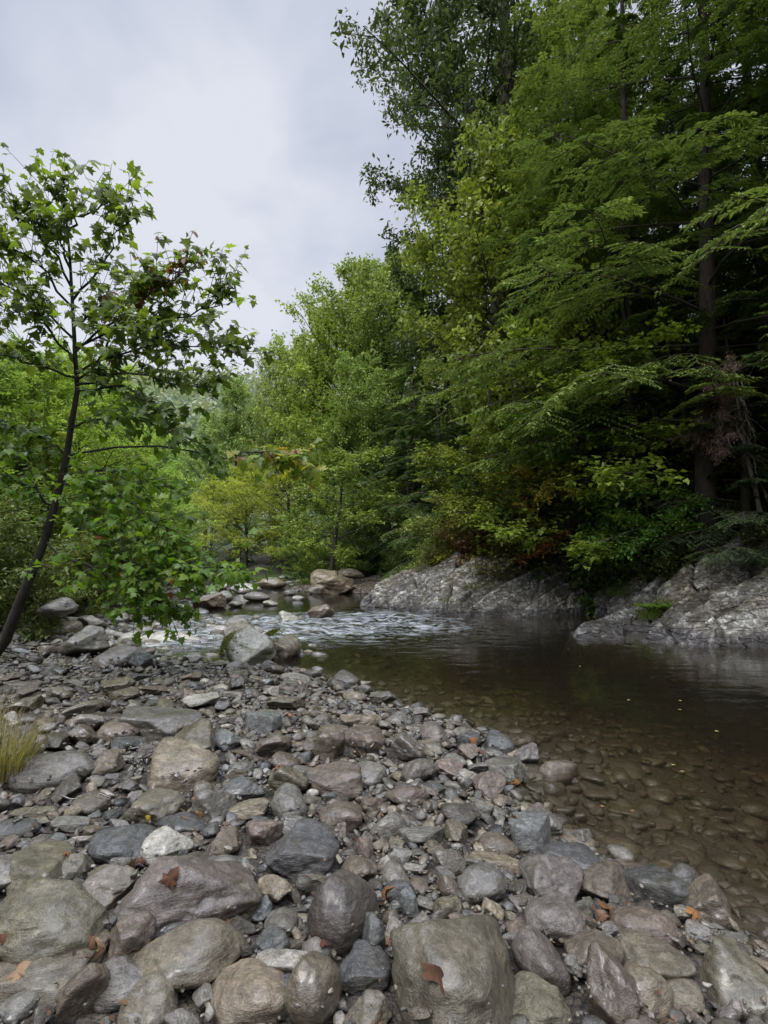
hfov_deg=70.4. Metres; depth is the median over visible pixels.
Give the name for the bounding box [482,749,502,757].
river stone
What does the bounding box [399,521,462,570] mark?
shrub
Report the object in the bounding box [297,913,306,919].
river stone
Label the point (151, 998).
river stone
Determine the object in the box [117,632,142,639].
river boulder
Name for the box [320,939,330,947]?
fallen leaf
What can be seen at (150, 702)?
river stone
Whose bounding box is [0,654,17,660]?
river stone
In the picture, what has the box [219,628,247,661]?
moss
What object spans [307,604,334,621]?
river boulder
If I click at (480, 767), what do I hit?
river stone
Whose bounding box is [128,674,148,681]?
river stone
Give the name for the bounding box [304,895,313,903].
river stone
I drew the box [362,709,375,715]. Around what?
river stone
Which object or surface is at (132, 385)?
broadleaf tree
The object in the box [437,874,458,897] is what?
river stone
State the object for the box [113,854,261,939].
river stone
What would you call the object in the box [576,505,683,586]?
shrub
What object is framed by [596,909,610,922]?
fallen leaf
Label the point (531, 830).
river stone
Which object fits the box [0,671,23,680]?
river stone
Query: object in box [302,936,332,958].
river stone
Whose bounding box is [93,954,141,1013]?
river stone
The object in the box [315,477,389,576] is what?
broadleaf tree
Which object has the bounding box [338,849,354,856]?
river stone
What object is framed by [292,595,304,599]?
river boulder
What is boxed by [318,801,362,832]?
river stone
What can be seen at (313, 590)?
river boulder
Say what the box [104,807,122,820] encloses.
river stone
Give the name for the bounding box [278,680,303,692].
river stone
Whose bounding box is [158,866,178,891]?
fallen leaf
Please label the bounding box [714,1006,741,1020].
river stone
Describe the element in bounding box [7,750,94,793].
river stone
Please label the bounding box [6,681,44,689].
river stone
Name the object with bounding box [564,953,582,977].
river stone
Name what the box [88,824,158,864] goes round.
river stone
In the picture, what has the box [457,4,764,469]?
broadleaf tree
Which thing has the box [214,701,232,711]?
river stone
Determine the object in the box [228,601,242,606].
river boulder
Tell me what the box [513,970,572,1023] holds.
river stone
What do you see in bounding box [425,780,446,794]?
river stone
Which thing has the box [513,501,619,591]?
shrub
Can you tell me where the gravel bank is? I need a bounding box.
[291,563,410,593]
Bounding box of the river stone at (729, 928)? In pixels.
[726,925,734,931]
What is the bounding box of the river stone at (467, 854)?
[463,851,470,858]
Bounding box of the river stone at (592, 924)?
[579,910,597,928]
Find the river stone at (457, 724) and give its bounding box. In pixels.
[443,719,472,728]
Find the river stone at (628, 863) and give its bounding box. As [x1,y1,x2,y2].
[615,858,642,870]
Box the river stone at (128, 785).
[117,778,138,792]
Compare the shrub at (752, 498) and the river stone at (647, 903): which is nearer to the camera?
the river stone at (647, 903)
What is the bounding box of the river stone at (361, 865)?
[341,855,377,880]
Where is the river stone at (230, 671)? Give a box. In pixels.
[226,667,248,677]
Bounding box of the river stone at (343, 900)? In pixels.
[307,869,378,957]
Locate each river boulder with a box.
[24,614,53,622]
[36,597,77,617]
[49,620,82,635]
[57,625,109,655]
[77,615,106,627]
[92,645,142,668]
[105,612,128,622]
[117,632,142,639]
[140,631,199,643]
[181,653,203,661]
[192,593,226,608]
[204,590,218,594]
[212,625,226,630]
[216,583,230,591]
[219,590,232,600]
[223,620,255,639]
[224,615,250,626]
[225,628,275,665]
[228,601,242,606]
[230,583,261,594]
[243,591,269,600]
[255,578,286,588]
[255,627,264,632]
[263,600,277,605]
[267,620,281,628]
[271,634,300,666]
[278,611,298,627]
[283,589,295,594]
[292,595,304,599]
[298,615,307,624]
[307,586,320,593]
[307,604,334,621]
[310,569,354,595]
[336,568,363,578]
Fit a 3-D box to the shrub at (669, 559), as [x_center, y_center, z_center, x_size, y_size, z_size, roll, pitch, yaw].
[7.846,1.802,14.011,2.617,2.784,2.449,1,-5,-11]
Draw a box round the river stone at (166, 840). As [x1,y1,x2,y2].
[140,825,193,866]
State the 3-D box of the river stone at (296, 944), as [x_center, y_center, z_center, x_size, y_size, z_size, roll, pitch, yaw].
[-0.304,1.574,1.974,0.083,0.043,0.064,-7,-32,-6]
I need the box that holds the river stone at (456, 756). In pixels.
[444,753,463,759]
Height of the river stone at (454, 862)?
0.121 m
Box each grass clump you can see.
[0,683,43,739]
[0,698,77,783]
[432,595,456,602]
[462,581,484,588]
[531,573,545,579]
[602,582,632,596]
[627,605,664,619]
[648,593,675,608]
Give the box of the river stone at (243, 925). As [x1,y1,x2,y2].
[230,914,258,935]
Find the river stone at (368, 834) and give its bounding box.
[362,831,373,841]
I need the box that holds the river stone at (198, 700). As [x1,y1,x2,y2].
[181,692,219,706]
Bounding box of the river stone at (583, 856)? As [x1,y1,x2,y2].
[535,841,601,869]
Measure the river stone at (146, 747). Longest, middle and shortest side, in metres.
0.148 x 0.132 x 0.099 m
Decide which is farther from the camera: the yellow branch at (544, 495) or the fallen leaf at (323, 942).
the yellow branch at (544, 495)
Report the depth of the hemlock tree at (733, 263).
15.74 m
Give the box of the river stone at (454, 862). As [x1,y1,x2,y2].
[432,847,465,875]
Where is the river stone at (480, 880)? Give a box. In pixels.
[456,862,505,904]
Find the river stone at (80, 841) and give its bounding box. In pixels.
[72,835,92,846]
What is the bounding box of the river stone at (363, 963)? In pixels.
[339,939,390,995]
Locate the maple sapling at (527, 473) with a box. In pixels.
[479,451,597,585]
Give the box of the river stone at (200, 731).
[174,718,215,752]
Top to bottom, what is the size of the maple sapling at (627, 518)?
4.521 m
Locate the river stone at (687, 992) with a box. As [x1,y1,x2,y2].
[666,978,704,1016]
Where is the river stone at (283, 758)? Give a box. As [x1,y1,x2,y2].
[271,751,298,768]
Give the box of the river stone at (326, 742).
[314,727,345,759]
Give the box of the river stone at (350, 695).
[342,691,366,700]
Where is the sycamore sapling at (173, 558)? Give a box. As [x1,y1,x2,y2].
[0,142,326,655]
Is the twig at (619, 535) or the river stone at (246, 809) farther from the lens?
the twig at (619, 535)
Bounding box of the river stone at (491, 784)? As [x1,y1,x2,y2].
[473,771,506,802]
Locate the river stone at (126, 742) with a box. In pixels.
[111,736,146,751]
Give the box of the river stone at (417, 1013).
[406,1006,430,1020]
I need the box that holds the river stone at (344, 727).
[336,725,348,729]
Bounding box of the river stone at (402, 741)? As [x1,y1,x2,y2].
[389,732,424,761]
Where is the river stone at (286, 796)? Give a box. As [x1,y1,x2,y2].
[270,782,306,819]
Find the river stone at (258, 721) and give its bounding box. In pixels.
[243,711,281,734]
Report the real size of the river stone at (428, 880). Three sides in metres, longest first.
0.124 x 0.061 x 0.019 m
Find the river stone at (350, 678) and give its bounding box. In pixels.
[333,670,360,686]
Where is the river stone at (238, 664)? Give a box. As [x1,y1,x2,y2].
[225,661,249,668]
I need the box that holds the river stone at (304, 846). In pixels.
[265,818,339,881]
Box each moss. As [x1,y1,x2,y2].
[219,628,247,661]
[264,628,295,643]
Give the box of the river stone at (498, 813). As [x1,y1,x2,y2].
[492,805,504,820]
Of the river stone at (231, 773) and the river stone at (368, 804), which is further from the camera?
the river stone at (231, 773)
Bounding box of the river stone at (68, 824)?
[50,815,90,832]
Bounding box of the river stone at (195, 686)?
[184,681,205,690]
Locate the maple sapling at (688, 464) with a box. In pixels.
[642,451,767,532]
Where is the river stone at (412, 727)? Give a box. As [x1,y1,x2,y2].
[405,725,420,731]
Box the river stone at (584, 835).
[564,828,592,842]
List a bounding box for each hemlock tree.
[214,497,256,562]
[248,480,307,570]
[308,449,359,563]
[330,412,413,574]
[338,302,460,562]
[350,445,405,561]
[358,400,439,571]
[370,379,493,586]
[373,261,485,556]
[388,0,767,568]
[406,0,767,566]
[427,328,540,537]
[481,376,545,495]
[507,85,696,511]
[529,0,767,523]
[573,306,738,557]
[581,68,759,468]
[616,266,765,534]
[617,0,767,380]
[638,308,767,578]
[651,156,760,414]
[664,1,767,470]
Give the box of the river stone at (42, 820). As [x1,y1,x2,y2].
[29,816,49,824]
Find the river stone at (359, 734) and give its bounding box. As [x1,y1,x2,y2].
[344,724,384,753]
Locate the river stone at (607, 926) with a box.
[601,921,618,936]
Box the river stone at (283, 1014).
[275,973,291,1021]
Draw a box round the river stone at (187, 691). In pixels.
[180,687,198,705]
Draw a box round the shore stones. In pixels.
[2,575,361,663]
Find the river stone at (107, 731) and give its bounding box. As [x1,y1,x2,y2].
[96,717,139,743]
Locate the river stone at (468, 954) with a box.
[390,914,515,1023]
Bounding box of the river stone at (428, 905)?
[417,895,432,912]
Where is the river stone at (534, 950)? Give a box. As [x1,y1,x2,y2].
[511,925,571,997]
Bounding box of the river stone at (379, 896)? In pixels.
[375,890,383,904]
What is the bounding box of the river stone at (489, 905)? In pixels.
[481,897,504,920]
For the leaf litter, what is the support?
on the ground at (662, 693)
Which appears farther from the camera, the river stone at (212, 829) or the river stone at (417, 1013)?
the river stone at (212, 829)
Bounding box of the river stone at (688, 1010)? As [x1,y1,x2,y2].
[681,1005,706,1023]
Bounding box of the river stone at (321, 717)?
[313,714,331,723]
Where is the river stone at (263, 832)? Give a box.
[246,820,283,844]
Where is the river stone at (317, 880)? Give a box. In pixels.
[299,871,330,887]
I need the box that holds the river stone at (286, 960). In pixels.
[256,948,308,973]
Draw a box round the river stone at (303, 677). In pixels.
[280,672,310,681]
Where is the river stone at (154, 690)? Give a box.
[137,685,167,694]
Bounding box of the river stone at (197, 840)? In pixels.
[193,837,201,845]
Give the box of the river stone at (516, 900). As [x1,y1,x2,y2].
[508,893,532,912]
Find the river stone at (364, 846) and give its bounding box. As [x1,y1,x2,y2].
[356,836,372,858]
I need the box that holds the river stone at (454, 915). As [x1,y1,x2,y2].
[447,912,463,918]
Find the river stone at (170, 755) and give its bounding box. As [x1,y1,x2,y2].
[147,737,219,794]
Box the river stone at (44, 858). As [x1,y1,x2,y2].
[5,839,74,896]
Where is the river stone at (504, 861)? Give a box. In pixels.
[470,851,518,874]
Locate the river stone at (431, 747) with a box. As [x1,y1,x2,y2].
[417,739,442,756]
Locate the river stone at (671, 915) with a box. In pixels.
[661,909,681,927]
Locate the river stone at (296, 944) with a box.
[290,939,304,949]
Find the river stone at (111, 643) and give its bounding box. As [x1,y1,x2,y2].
[108,641,116,648]
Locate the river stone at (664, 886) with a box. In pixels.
[623,864,688,911]
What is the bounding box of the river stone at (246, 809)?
[227,797,269,819]
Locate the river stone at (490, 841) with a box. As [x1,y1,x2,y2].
[479,831,519,857]
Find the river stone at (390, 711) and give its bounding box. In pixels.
[387,709,398,715]
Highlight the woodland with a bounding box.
[1,206,748,536]
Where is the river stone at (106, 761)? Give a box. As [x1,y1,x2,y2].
[86,749,125,777]
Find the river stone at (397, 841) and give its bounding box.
[390,836,404,850]
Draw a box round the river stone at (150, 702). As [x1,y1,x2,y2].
[144,699,157,705]
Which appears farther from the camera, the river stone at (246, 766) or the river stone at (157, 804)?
the river stone at (246, 766)
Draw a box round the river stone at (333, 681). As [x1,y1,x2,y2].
[329,678,349,690]
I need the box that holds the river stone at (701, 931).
[683,919,717,943]
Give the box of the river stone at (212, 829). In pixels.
[201,821,218,838]
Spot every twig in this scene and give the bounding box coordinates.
[12,806,37,822]
[61,793,110,799]
[594,526,644,544]
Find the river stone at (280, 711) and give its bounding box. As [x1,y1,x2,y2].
[258,709,283,713]
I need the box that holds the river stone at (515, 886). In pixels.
[508,879,526,894]
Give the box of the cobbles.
[0,590,767,1023]
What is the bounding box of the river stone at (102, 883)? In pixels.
[83,863,140,910]
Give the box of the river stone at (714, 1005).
[707,1001,719,1008]
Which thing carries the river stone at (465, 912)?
on the ground at (662, 693)
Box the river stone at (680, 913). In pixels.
[673,904,697,921]
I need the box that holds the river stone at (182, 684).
[178,681,189,688]
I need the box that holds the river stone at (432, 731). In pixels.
[419,721,448,743]
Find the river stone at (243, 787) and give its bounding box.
[221,776,265,801]
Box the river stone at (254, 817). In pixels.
[251,815,271,819]
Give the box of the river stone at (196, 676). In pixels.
[179,672,203,681]
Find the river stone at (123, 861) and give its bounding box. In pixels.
[109,857,135,866]
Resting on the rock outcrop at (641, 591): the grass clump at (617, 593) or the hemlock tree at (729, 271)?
the grass clump at (617, 593)
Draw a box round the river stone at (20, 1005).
[0,991,38,1023]
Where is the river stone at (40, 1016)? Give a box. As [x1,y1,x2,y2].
[29,1004,55,1023]
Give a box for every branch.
[453,511,543,551]
[461,411,486,457]
[491,398,609,427]
[510,525,576,567]
[527,458,593,509]
[530,389,635,437]
[557,333,629,404]
[617,492,729,559]
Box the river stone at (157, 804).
[122,788,187,827]
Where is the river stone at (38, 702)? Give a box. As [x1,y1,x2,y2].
[4,695,45,712]
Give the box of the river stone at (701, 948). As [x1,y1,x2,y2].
[693,942,708,955]
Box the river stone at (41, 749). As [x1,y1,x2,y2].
[1,746,44,760]
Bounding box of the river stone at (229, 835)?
[209,825,242,854]
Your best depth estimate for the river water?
13.56 m
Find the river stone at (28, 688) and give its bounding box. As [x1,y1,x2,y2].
[17,684,38,697]
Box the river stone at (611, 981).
[586,940,639,1023]
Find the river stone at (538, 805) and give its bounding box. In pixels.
[531,802,545,809]
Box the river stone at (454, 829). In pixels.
[444,819,467,843]
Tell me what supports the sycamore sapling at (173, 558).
on the ground at (662, 693)
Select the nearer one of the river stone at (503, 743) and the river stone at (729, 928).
the river stone at (729, 928)
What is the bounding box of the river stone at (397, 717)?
[385,711,408,727]
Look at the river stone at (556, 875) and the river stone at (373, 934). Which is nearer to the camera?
the river stone at (373, 934)
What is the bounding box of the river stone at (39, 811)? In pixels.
[10,806,56,817]
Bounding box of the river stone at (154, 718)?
[118,706,201,740]
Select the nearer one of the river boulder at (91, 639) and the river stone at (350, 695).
the river stone at (350, 695)
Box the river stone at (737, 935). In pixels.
[717,930,748,942]
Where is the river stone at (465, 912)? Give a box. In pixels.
[462,909,470,915]
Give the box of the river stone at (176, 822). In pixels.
[154,812,208,832]
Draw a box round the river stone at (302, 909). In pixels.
[291,906,307,912]
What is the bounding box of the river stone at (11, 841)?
[0,835,20,851]
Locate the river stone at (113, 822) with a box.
[109,818,129,826]
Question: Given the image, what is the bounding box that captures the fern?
[632,603,671,612]
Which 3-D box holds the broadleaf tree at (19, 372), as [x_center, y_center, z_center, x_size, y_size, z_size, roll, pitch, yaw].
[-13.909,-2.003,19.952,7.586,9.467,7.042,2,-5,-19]
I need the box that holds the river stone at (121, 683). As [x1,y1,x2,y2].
[100,677,136,696]
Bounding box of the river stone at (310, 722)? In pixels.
[301,715,318,729]
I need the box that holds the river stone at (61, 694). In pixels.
[46,687,73,702]
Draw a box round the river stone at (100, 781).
[88,775,105,787]
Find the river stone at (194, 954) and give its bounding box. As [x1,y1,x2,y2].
[133,918,246,992]
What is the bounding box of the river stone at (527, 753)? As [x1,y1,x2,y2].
[514,742,538,764]
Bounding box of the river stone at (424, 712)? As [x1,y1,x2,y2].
[413,706,429,719]
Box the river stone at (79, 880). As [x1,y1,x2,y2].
[73,876,84,884]
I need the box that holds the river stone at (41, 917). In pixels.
[0,877,108,963]
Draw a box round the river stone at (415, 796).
[385,787,428,806]
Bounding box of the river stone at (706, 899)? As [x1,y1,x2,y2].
[684,873,732,927]
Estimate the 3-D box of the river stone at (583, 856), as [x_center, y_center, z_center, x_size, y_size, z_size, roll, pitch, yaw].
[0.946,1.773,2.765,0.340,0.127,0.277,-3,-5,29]
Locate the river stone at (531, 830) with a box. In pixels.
[508,810,551,855]
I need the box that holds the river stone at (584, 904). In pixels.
[573,896,595,916]
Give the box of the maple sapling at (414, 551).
[403,485,496,565]
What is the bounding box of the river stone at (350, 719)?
[340,713,377,727]
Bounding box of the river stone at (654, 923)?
[610,905,678,947]
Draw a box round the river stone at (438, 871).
[433,866,455,882]
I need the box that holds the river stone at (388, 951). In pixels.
[385,946,392,957]
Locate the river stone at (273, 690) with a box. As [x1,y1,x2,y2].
[262,686,279,695]
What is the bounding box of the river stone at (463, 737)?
[457,730,481,746]
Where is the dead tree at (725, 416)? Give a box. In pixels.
[668,351,767,510]
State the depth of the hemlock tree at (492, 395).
22.99 m
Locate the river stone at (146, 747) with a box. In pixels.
[138,743,155,753]
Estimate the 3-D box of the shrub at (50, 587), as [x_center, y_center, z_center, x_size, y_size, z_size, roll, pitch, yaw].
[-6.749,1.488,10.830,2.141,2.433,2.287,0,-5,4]
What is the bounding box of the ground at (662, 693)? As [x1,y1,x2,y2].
[0,273,767,1023]
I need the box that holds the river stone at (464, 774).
[457,768,475,787]
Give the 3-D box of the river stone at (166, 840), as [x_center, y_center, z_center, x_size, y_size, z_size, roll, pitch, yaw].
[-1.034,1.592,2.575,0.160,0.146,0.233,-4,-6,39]
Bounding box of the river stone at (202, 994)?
[192,983,212,1011]
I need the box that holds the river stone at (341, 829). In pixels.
[332,822,348,840]
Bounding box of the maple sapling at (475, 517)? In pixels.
[406,380,604,561]
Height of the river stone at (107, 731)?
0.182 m
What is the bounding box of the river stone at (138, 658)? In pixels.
[128,651,155,668]
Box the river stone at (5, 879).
[0,854,11,893]
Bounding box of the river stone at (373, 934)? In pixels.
[362,911,385,950]
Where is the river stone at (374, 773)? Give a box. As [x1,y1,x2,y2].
[355,761,387,787]
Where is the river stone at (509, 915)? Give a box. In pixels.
[505,911,516,919]
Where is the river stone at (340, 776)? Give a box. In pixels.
[305,760,362,799]
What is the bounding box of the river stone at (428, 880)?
[407,875,433,883]
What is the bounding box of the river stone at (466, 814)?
[440,802,480,825]
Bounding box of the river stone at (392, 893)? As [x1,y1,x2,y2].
[381,879,414,901]
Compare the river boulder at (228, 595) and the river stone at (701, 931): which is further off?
the river boulder at (228, 595)
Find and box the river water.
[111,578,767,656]
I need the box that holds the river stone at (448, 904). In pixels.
[432,896,461,918]
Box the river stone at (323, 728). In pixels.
[317,724,337,734]
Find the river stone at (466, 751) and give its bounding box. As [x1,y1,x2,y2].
[457,743,479,759]
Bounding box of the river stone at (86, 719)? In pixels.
[67,714,104,729]
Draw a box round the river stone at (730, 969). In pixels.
[697,934,767,1022]
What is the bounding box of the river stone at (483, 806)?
[474,799,492,814]
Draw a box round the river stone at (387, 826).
[369,812,408,841]
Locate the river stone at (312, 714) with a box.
[302,711,319,717]
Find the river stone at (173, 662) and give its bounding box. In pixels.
[166,660,182,665]
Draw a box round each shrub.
[0,441,111,608]
[0,491,78,642]
[0,524,97,629]
[31,471,129,603]
[50,544,122,617]
[292,538,339,584]
[378,549,400,574]
[384,540,415,571]
[396,531,440,570]
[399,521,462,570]
[424,500,516,565]
[454,490,580,582]
[456,486,515,550]
[459,477,601,567]
[486,442,660,612]
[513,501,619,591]
[551,467,668,619]
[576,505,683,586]
[627,529,702,586]
[630,492,767,580]
[642,490,734,559]
[686,472,767,536]
[732,468,767,533]
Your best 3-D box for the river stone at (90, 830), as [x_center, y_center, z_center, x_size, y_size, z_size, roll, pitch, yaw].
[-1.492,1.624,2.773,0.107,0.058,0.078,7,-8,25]
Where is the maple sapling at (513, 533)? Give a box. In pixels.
[449,307,767,582]
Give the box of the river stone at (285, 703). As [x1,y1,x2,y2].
[266,696,305,709]
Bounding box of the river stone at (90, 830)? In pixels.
[82,824,100,835]
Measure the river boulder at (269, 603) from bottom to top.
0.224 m
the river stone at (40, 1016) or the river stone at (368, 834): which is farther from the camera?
the river stone at (368, 834)
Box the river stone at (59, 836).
[49,832,66,840]
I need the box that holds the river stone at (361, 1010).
[343,989,391,1023]
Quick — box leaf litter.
[6,648,740,1023]
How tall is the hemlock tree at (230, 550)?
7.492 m
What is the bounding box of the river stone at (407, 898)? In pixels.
[398,887,418,918]
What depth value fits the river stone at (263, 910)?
2.16 m
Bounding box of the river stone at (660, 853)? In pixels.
[649,847,672,859]
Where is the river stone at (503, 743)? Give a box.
[485,729,514,754]
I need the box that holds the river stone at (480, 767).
[469,762,492,772]
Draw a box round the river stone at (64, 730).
[58,726,69,733]
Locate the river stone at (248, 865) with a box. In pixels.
[241,861,255,876]
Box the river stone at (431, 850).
[427,845,443,854]
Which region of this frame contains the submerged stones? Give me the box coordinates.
[168,613,767,956]
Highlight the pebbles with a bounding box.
[0,635,767,1023]
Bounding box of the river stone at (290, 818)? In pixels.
[280,812,302,826]
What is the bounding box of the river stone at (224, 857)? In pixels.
[208,854,241,862]
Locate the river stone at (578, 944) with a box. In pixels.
[563,928,625,980]
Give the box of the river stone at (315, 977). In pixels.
[284,950,342,1023]
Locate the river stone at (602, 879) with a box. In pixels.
[580,860,634,905]
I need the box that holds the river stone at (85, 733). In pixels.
[67,724,97,744]
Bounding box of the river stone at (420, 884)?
[409,877,427,895]
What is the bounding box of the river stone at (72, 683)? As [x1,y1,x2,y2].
[63,679,84,687]
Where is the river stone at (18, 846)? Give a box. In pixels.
[15,838,29,849]
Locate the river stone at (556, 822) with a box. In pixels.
[527,807,562,835]
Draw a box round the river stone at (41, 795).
[33,787,54,800]
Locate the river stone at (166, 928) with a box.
[156,922,183,937]
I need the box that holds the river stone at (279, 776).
[266,765,308,794]
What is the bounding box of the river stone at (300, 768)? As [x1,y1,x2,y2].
[293,765,311,774]
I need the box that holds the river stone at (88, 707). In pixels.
[59,700,105,719]
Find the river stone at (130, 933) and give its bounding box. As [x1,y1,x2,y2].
[107,910,155,959]
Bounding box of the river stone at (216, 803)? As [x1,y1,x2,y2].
[190,789,237,821]
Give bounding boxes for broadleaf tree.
[0,332,104,517]
[0,338,91,595]
[0,349,116,600]
[3,329,173,593]
[16,381,137,463]
[54,393,193,541]
[83,380,167,523]
[86,427,179,591]
[134,451,205,582]
[143,422,197,491]
[151,462,220,580]
[169,440,208,528]
[172,411,234,551]
[175,474,244,556]
[190,371,280,561]
[197,461,285,567]
[232,441,329,570]
[234,352,295,559]
[244,329,349,555]
[265,401,396,559]
[269,253,422,547]
[275,503,327,577]
[309,240,485,526]
[314,348,421,562]
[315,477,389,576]
[331,0,638,492]
[332,0,619,508]
[384,109,658,501]
[430,52,603,401]
[440,0,664,457]
[455,5,666,470]
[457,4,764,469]
[614,169,695,413]
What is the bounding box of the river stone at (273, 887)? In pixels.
[257,874,292,903]
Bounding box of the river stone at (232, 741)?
[215,730,241,751]
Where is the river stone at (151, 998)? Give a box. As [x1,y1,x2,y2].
[116,970,177,1023]
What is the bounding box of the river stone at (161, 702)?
[155,698,174,707]
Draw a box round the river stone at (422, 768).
[401,758,437,781]
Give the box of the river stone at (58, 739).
[44,732,69,749]
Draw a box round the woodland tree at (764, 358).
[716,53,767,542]
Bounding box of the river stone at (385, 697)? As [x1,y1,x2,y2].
[368,691,396,705]
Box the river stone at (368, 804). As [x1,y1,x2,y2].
[360,796,383,813]
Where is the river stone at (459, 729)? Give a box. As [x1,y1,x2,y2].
[453,726,467,741]
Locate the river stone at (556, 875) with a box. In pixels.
[518,853,583,902]
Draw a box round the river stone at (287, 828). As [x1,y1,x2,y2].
[282,824,291,835]
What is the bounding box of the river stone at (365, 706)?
[362,704,378,709]
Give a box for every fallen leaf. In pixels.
[0,933,5,944]
[0,960,30,982]
[88,932,103,949]
[92,936,105,960]
[133,857,145,869]
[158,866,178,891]
[195,809,204,817]
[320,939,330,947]
[380,886,393,905]
[385,936,390,946]
[420,962,444,994]
[469,736,477,743]
[507,779,519,785]
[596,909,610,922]
[597,899,610,920]
[684,905,700,920]
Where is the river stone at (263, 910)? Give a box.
[251,895,272,923]
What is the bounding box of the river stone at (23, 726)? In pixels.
[18,724,34,731]
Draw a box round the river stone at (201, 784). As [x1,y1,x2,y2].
[192,780,214,796]
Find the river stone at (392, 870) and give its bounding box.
[381,860,409,885]
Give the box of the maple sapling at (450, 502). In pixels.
[395,438,536,566]
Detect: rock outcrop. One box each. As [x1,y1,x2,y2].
[359,546,608,646]
[568,534,767,693]
[594,566,681,618]
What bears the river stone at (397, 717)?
on the ground at (662, 693)
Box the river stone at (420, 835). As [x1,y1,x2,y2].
[397,826,443,847]
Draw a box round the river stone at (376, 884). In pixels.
[368,878,382,890]
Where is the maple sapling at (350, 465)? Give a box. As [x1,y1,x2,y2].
[269,425,424,571]
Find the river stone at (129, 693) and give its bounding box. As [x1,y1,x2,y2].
[108,686,139,701]
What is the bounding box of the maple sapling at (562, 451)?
[519,382,693,571]
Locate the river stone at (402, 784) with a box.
[395,782,412,786]
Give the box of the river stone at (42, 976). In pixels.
[0,929,109,1014]
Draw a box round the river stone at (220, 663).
[213,660,229,667]
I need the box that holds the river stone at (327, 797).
[322,792,340,802]
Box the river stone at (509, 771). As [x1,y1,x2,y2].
[488,761,524,784]
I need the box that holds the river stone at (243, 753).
[231,750,248,758]
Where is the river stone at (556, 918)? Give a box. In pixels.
[524,896,585,946]
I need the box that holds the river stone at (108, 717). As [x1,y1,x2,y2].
[90,712,121,723]
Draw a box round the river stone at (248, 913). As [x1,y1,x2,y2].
[241,882,261,922]
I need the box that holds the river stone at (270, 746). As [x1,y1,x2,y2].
[255,735,291,756]
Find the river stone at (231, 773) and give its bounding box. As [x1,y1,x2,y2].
[224,768,247,779]
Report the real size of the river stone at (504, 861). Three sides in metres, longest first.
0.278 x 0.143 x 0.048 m
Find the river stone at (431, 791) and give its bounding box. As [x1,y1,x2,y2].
[416,783,438,796]
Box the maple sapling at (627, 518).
[566,480,740,589]
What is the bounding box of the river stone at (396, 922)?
[385,916,401,932]
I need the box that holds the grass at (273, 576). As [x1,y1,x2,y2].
[250,566,327,586]
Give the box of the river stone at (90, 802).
[71,790,110,815]
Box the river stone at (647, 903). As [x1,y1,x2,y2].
[637,899,654,908]
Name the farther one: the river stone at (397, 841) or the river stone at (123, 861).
the river stone at (397, 841)
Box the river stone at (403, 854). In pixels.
[389,846,412,862]
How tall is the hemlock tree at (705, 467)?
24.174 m
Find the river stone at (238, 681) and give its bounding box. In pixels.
[227,676,245,689]
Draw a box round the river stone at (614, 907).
[606,903,616,910]
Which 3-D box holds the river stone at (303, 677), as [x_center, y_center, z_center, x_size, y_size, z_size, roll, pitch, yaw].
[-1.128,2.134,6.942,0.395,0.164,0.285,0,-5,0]
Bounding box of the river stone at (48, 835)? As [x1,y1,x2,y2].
[38,834,52,837]
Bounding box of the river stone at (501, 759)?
[485,756,522,763]
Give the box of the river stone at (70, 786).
[50,774,82,803]
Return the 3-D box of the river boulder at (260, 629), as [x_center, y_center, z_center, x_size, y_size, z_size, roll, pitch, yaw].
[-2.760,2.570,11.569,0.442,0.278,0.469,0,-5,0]
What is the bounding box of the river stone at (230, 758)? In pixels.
[225,752,237,764]
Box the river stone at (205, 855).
[188,851,216,858]
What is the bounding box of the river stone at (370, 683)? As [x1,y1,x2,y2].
[360,681,373,686]
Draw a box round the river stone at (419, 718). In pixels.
[413,715,422,721]
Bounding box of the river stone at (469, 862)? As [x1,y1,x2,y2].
[464,858,480,867]
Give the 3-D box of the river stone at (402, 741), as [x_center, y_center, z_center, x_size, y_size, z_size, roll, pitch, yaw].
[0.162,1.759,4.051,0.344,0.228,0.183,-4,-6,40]
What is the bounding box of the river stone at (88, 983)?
[55,962,109,1023]
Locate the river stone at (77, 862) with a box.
[62,853,94,879]
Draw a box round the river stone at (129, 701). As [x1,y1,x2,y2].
[127,700,144,705]
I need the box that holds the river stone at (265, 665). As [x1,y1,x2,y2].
[259,660,277,672]
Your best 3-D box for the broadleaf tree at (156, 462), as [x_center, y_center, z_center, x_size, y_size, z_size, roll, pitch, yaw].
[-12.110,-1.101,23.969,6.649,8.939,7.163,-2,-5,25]
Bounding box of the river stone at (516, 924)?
[505,918,525,932]
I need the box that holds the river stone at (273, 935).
[252,923,290,954]
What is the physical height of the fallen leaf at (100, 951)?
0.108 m
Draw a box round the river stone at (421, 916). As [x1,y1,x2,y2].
[409,911,428,922]
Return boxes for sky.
[0,0,767,385]
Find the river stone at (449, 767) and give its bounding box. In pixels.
[434,756,463,779]
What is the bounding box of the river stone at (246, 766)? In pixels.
[229,760,257,772]
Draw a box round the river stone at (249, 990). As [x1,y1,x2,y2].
[210,957,285,1023]
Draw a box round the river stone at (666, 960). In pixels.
[619,929,695,980]
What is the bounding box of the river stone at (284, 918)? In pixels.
[264,907,298,937]
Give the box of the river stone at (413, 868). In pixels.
[403,863,423,874]
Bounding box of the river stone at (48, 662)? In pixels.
[41,658,62,667]
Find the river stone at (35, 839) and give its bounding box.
[29,836,48,844]
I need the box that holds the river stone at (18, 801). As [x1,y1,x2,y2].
[10,794,24,809]
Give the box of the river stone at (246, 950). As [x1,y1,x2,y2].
[239,944,252,957]
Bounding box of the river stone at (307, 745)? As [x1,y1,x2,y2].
[302,741,314,751]
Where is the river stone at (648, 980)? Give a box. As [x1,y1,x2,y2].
[623,963,673,1022]

